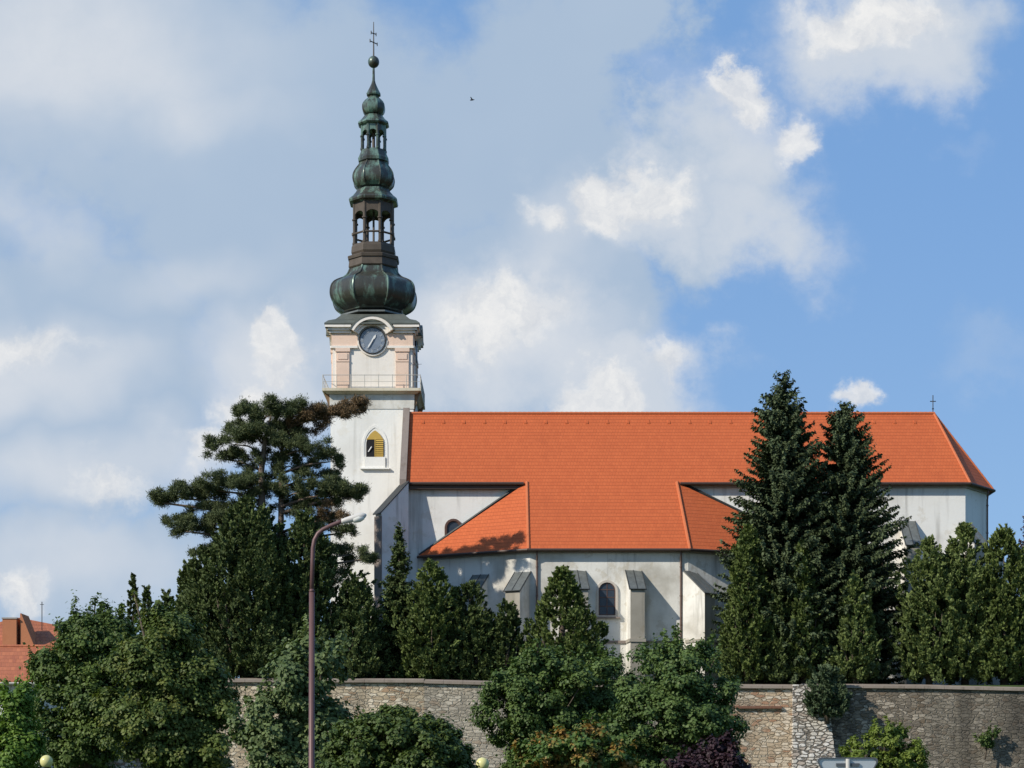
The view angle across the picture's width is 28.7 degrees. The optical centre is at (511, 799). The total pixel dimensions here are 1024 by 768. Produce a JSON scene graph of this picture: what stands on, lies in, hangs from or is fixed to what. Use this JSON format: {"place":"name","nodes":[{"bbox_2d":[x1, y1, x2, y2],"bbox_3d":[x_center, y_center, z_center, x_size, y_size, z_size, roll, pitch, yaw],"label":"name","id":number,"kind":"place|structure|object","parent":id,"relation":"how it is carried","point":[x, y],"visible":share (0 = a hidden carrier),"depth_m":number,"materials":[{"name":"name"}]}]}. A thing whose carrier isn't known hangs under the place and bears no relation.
{"place":"outdoors","nodes":[
{"label":"outdoors","id":0,"kind":"place"},
{"bbox_2d":[0,0,1023,677],"label":"sky","id":1,"kind":"structure","parent":0,"point":[635,205],"materials":[{"name":"blue"}]},
{"bbox_2d":[955,685,1023,686],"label":"churchyard terrace","id":2,"kind":"structure","parent":0,"point":[995,685],"depth_m":167.20,"materials":[{"name":"green plant"}]},
{"bbox_2d":[126,572,139,636],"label":"cypress tree","id":3,"kind":"object","parent":2,"relation":"on","point":[132,584],"visible":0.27,"depth_m":181.78,"materials":[{"name":"green plant"}]},
{"bbox_2d":[137,585,153,637],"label":"cypress tree","id":4,"kind":"object","parent":2,"relation":"on","point":[146,593],"visible":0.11,"depth_m":180.81,"materials":[{"name":"green plant"}]},
{"bbox_2d":[160,589,174,615],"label":"yew tree","id":5,"kind":"object","parent":2,"relation":"on","point":[165,599],"visible":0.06,"depth_m":179.44,"materials":[{"name":"green plant"}]},
{"bbox_2d":[171,559,189,610],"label":"yew tree","id":6,"kind":"object","parent":2,"relation":"on","point":[182,579],"visible":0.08,"depth_m":175.55,"materials":[{"name":"green plant"}]},
{"bbox_2d":[175,544,239,677],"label":"yew tree","id":7,"kind":"object","parent":2,"relation":"on","point":[194,566],"visible":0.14,"depth_m":171.11,"materials":[{"name":"green plant"}]},
{"bbox_2d":[178,494,299,677],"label":"yew tree","id":8,"kind":"object","parent":2,"relation":"on","point":[249,557],"visible":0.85,"depth_m":167.80,"materials":[{"name":"green plant"}]},
{"bbox_2d":[146,392,380,595],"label":"pine tree","id":9,"kind":"object","parent":2,"relation":"on","point":[284,430],"visible":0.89,"depth_m":172.20,"materials":[{"name":"green plant"}]},
{"bbox_2d":[257,507,381,677],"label":"yew tree","id":10,"kind":"object","parent":2,"relation":"on","point":[302,532],"visible":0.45,"depth_m":169.52,"materials":[{"name":"green plant"}]},
{"bbox_2d":[318,571,396,678],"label":"yew tree","id":11,"kind":"object","parent":2,"relation":"on","point":[360,610],"visible":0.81,"depth_m":168.93,"materials":[{"name":"green plant"}]},
{"bbox_2d":[368,521,423,678],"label":"spruce tree","id":12,"kind":"object","parent":2,"relation":"on","point":[397,586],"visible":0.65,"depth_m":170.98,"materials":[{"name":"green plant"}]},
{"bbox_2d":[382,558,470,679],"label":"thuja tree","id":13,"kind":"object","parent":2,"relation":"on","point":[427,615],"visible":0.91,"depth_m":168.85,"materials":[{"name":"green plant"}]},
{"bbox_2d":[433,580,500,680],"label":"thuja tree","id":14,"kind":"object","parent":2,"relation":"on","point":[474,620],"visible":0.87,"depth_m":169.30,"materials":[{"name":"green plant"}]},
{"bbox_2d":[468,598,526,680],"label":"thuja tree","id":15,"kind":"object","parent":2,"relation":"on","point":[505,633],"visible":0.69,"depth_m":169.60,"materials":[{"name":"green plant"}]},
{"bbox_2d":[514,565,609,673],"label":"thuja tree","id":16,"kind":"object","parent":2,"relation":"on","point":[572,612],"visible":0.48,"depth_m":168.68,"materials":[{"name":"green plant"}]},
{"bbox_2d":[322,22,1007,684],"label":"church","id":17,"kind":"structure","parent":2,"relation":"on","point":[622,514],"depth_m":185.84,"materials":[{"name":"white paint"}]},
{"bbox_2d":[360,425,389,468],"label":"belfry window","id":18,"kind":"structure","parent":17,"relation":"in","point":[374,459],"depth_m":191.49,"materials":[{"name":"white paint"}]},
{"bbox_2d":[445,519,460,534],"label":"window","id":19,"kind":"structure","parent":17,"relation":"in","point":[451,524],"depth_m":185.46,"materials":[{"name":"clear glass"}]},
{"bbox_2d":[595,580,619,618],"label":"window","id":20,"kind":"structure","parent":17,"relation":"in","point":[607,591],"depth_m":179.98,"materials":[{"name":"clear glass"}]},
{"bbox_2d":[715,523,776,683],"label":"thuja tree","id":21,"kind":"object","parent":2,"relation":"on","point":[749,665],"visible":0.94,"depth_m":167.96,"materials":[{"name":"green plant"}]},
{"bbox_2d":[710,369,859,683],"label":"spruce tree","id":22,"kind":"object","parent":2,"relation":"on","point":[783,504],"visible":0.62,"depth_m":170.55,"materials":[{"name":"green plant"}]},
{"bbox_2d":[759,587,811,683],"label":"thuja tree","id":23,"kind":"object","parent":2,"relation":"on","point":[776,671],"visible":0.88,"depth_m":167.85,"materials":[{"name":"green plant"}]},
{"bbox_2d":[784,538,837,683],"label":"thuja tree","id":24,"kind":"object","parent":2,"relation":"on","point":[804,581],"visible":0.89,"depth_m":167.89,"materials":[{"name":"green plant"}]},
{"bbox_2d":[818,569,882,683],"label":"thuja tree","id":25,"kind":"object","parent":2,"relation":"on","point":[858,618],"visible":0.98,"depth_m":167.79,"materials":[{"name":"green plant"}]},
{"bbox_2d":[791,400,920,683],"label":"spruce tree","id":26,"kind":"object","parent":2,"relation":"on","point":[859,498],"visible":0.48,"depth_m":171.74,"materials":[{"name":"green plant"}]},
{"bbox_2d":[877,534,964,684],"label":"thuja tree","id":27,"kind":"object","parent":2,"relation":"on","point":[919,620],"visible":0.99,"depth_m":168.17,"materials":[{"name":"green plant"}]},
{"bbox_2d":[930,521,1002,684],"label":"thuja tree","id":28,"kind":"object","parent":2,"relation":"on","point":[963,567],"visible":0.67,"depth_m":168.38,"materials":[{"name":"green plant"}]},
{"bbox_2d":[968,523,1023,684],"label":"thuja tree","id":29,"kind":"object","parent":2,"relation":"on","point":[1006,646],"visible":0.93,"depth_m":167.78,"materials":[{"name":"green plant"}]},
{"bbox_2d":[1008,516,1023,684],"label":"conifer tree","id":30,"kind":"object","parent":2,"relation":"on","point":[1021,681],"visible":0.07,"depth_m":179.79,"materials":[{"name":"green plant"}]},
{"bbox_3d":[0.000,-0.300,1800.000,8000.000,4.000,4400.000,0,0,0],"label":"ground","id":31,"kind":"structure","parent":0,"visible":0},
{"bbox_2d":[0,673,49,767],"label":"bright shrub","id":32,"kind":"object","parent":31,"relation":"on","point":[21,743],"visible":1,"depth_m":83.48,"materials":[{"name":"green plant"}]},
{"bbox_2d":[0,645,65,767],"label":"house","id":33,"kind":"structure","parent":31,"relation":"on","point":[13,658],"depth_m":141.83,"materials":[{"name":"red paint"}]},
{"bbox_2d":[0,604,79,766],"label":"house","id":34,"kind":"structure","parent":31,"relation":"on","point":[20,630],"depth_m":158.06,"materials":[{"name":"orange paint"}]},
{"bbox_2d":[40,755,52,767],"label":"globe lamp","id":35,"kind":"object","parent":31,"relation":"on","point":[46,761],"visible":1,"depth_m":79.83,"materials":[{"name":"glass"}]},
{"bbox_2d":[18,589,144,767],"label":"maple tree","id":36,"kind":"object","parent":31,"relation":"on","point":[83,640],"visible":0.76,"depth_m":97.64,"materials":[{"name":"green plant"}]},
{"bbox_2d":[84,589,247,767],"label":"maple tree","id":37,"kind":"object","parent":31,"relation":"on","point":[185,699],"visible":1,"depth_m":89.68,"materials":[{"name":"green plant"}]},
{"bbox_2d":[226,608,360,767],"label":"tree","id":38,"kind":"object","parent":31,"relation":"on","point":[282,741],"visible":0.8,"depth_m":79.00,"materials":[{"name":"green plant"}]},
{"bbox_2d":[309,513,366,767],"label":"street lamp","id":39,"kind":"object","parent":31,"relation":"on","point":[357,517],"visible":1,"depth_m":50.95,"materials":[{"name":"grey metal"}]},
{"bbox_2d":[315,703,479,767],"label":"round bush","id":40,"kind":"object","parent":31,"relation":"on","point":[392,736],"visible":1,"depth_m":61.00,"materials":[{"name":"green plant"}]},
{"bbox_2d":[476,757,488,767],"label":"globe lamp","id":41,"kind":"object","parent":31,"relation":"on","point":[483,762],"visible":0.93,"depth_m":77.80,"materials":[{"name":"glass"}]},
{"bbox_2d":[465,637,602,767],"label":"hazel tree","id":42,"kind":"object","parent":31,"relation":"on","point":[530,707],"visible":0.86,"depth_m":103.16,"materials":[{"name":"green plant"}]},
{"bbox_2d":[99,678,1023,767],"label":"retaining wall","id":43,"kind":"structure","parent":31,"relation":"on","point":[787,731],"depth_m":166.24,"materials":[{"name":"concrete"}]},
{"bbox_2d":[802,664,852,723],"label":"juniper bush","id":44,"kind":"object","parent":43,"relation":"on","point":[824,700],"visible":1,"depth_m":163.93,"materials":[{"name":"green plant"}]},
{"bbox_2d":[971,721,1001,759],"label":"wall plant","id":45,"kind":"object","parent":43,"relation":"attached to","point":[987,741],"depth_m":165.01,"materials":[{"name":"green plant"}]},
{"bbox_2d":[507,708,639,767],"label":"rowan shrub","id":46,"kind":"object","parent":31,"relation":"on","point":[584,746],"visible":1,"depth_m":95.19,"materials":[{"name":"green plant"}]},
{"bbox_2d":[554,636,662,767],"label":"hazel tree","id":47,"kind":"object","parent":31,"relation":"on","point":[608,667],"visible":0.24,"depth_m":105.21,"materials":[{"name":"green plant"}]},
{"bbox_2d":[598,618,756,767],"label":"hazel tree","id":48,"kind":"object","parent":31,"relation":"on","point":[679,697],"visible":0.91,"depth_m":101.02,"materials":[{"name":"green plant"}]},
{"bbox_2d":[661,729,751,767],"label":"plum shrub","id":49,"kind":"object","parent":31,"relation":"on","point":[716,754],"visible":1,"depth_m":94.41,"materials":[{"name":"purple plant"}]},
{"bbox_2d":[838,714,930,767],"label":"bush","id":50,"kind":"object","parent":31,"relation":"on","point":[899,754],"visible":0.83,"depth_m":149.56,"materials":[{"name":"green plant"}]},
{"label":"pavement","id":51,"kind":"structure","parent":0,"visible":0},
{"bbox_2d":[817,757,877,767],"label":"give way sign","id":52,"kind":"object","parent":51,"relation":"on","point":[847,762],"visible":1,"depth_m":27.50,"materials":[{"name":"metal"}]}
]}

